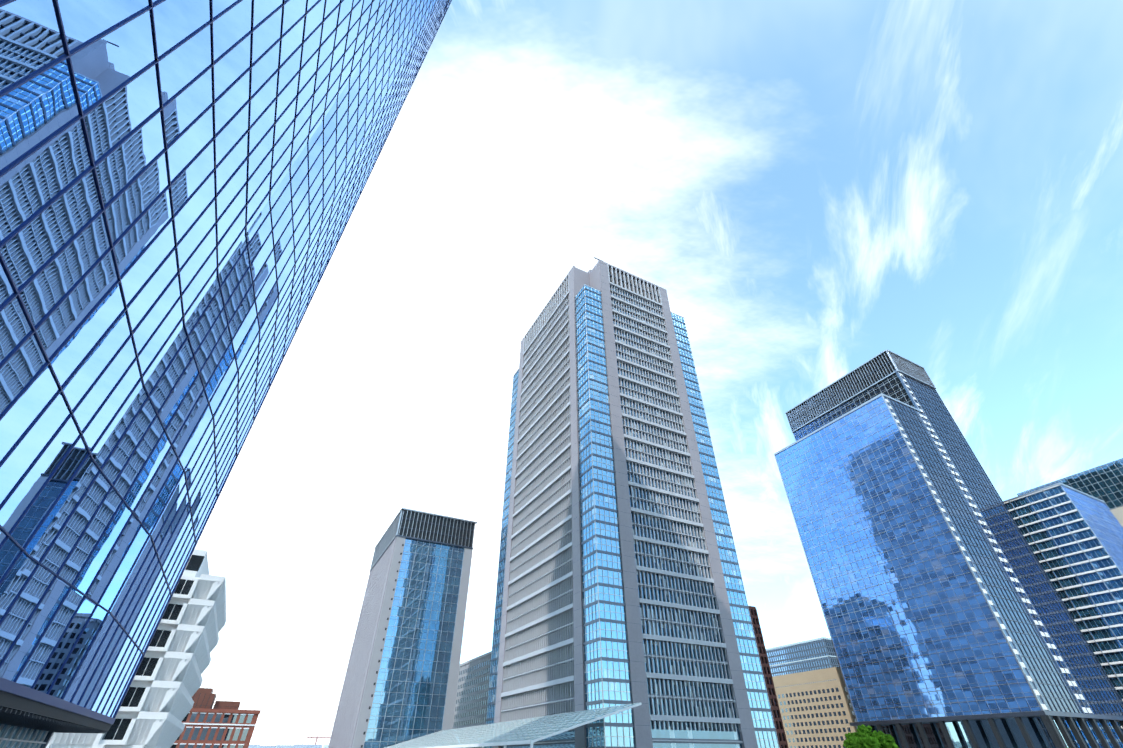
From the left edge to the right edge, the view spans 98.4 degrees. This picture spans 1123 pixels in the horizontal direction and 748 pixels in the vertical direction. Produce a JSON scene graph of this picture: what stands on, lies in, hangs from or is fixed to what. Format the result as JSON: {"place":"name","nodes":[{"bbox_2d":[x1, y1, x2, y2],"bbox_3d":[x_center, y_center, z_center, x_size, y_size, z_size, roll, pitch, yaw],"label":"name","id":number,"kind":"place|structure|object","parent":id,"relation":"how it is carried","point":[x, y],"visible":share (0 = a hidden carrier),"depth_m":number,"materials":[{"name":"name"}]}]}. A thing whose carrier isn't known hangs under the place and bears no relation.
{"place":"outdoors","nodes":[
{"label":"outdoors","id":0,"kind":"place"},
{"bbox_2d":[46,549,225,747],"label":"building","id":1,"kind":"structure","parent":0,"point":[156,707],"depth_m":71.71,"materials":[{"name":"concrete"}]},
{"bbox_2d":[170,688,260,747],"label":"red brick building","id":2,"kind":"structure","parent":0,"point":[224,724],"depth_m":211.28,"materials":[{"name":"brown brick"}]},
{"bbox_2d":[0,0,451,747],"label":"glass tower","id":3,"kind":"structure","parent":0,"point":[182,184],"depth_m":22.70,"materials":[{"name":"blue glass"}]},
{"bbox_2d":[248,736,330,747],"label":"distant skyline","id":4,"kind":"structure","parent":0,"point":[295,746],"depth_m":812.47,"materials":[{"name":"grey"}]},
{"bbox_2d":[328,508,476,747],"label":"tower","id":5,"kind":"structure","parent":0,"point":[400,680],"depth_m":216.25,"materials":[{"name":"glass"}]},
{"bbox_2d":[484,257,779,747],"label":"skyscraper","id":6,"kind":"structure","parent":0,"point":[619,580],"depth_m":152.78,"materials":[{"name":"grey stone"}]},
{"bbox_2d":[195,0,1122,747],"label":"sky","id":7,"kind":"structure","parent":0,"point":[818,189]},
{"bbox_2d":[766,637,839,676],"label":"building","id":8,"kind":"structure","parent":0,"point":[810,655],"depth_m":411.59,"materials":[{"name":"blue glass"}]},
{"bbox_2d":[772,667,857,747],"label":"building","id":9,"kind":"structure","parent":0,"point":[816,709],"depth_m":273.87,"materials":[{"name":"beige concrete"}]},
{"bbox_2d":[774,349,1122,747],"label":"glass tower","id":10,"kind":"structure","parent":0,"point":[950,621],"depth_m":206.30,"materials":[{"name":"blue glass"}]},
{"bbox_2d":[1003,482,1122,729],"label":"banded block","id":11,"kind":"structure","parent":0,"point":[1073,537],"depth_m":219.31,"materials":[{"name":"blue glass"}]},
{"bbox_3d":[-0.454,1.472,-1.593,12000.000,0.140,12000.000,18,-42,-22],"label":"ground","id":12,"kind":"structure","parent":0,"visible":0},
{"bbox_2d":[452,651,491,747],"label":"grey office","id":13,"kind":"structure","parent":12,"relation":"on","point":[471,704],"depth_m":282.58,"materials":[{"name":"concrete"}]},
{"bbox_2d":[385,702,641,747],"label":"canopy","id":14,"kind":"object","parent":12,"relation":"on","point":[530,731],"depth_m":113.10,"materials":[{"name":"clear glass"}]},
{"bbox_2d":[748,606,787,747],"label":"building","id":15,"kind":"structure","parent":12,"relation":"on","point":[776,714],"depth_m":210.16,"materials":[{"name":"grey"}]},
{"bbox_2d":[843,736,865,747],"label":"tree","id":16,"kind":"object","parent":12,"relation":"on","point":[853,742],"visible":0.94,"depth_m":128.95,"materials":[{"name":"green plant"}]},
{"bbox_2d":[845,724,885,747],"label":"tree","id":17,"kind":"object","parent":12,"relation":"on","point":[873,740],"visible":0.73,"depth_m":130.70,"materials":[{"name":"green plant"}]},
{"bbox_2d":[873,730,898,747],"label":"tree","id":18,"kind":"object","parent":12,"relation":"on","point":[889,742],"visible":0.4,"depth_m":132.50,"materials":[{"name":"green plant"}]},
{"bbox_2d":[1017,458,1122,509],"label":"blue glass tower","id":19,"kind":"structure","parent":12,"relation":"on","point":[1104,482],"depth_m":296.44,"materials":[{"name":"blue glass"}]},
{"bbox_2d":[1110,506,1122,526],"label":"beige block","id":20,"kind":"structure","parent":12,"relation":"on","point":[1117,513],"depth_m":255.93,"materials":[{"name":"stone"}]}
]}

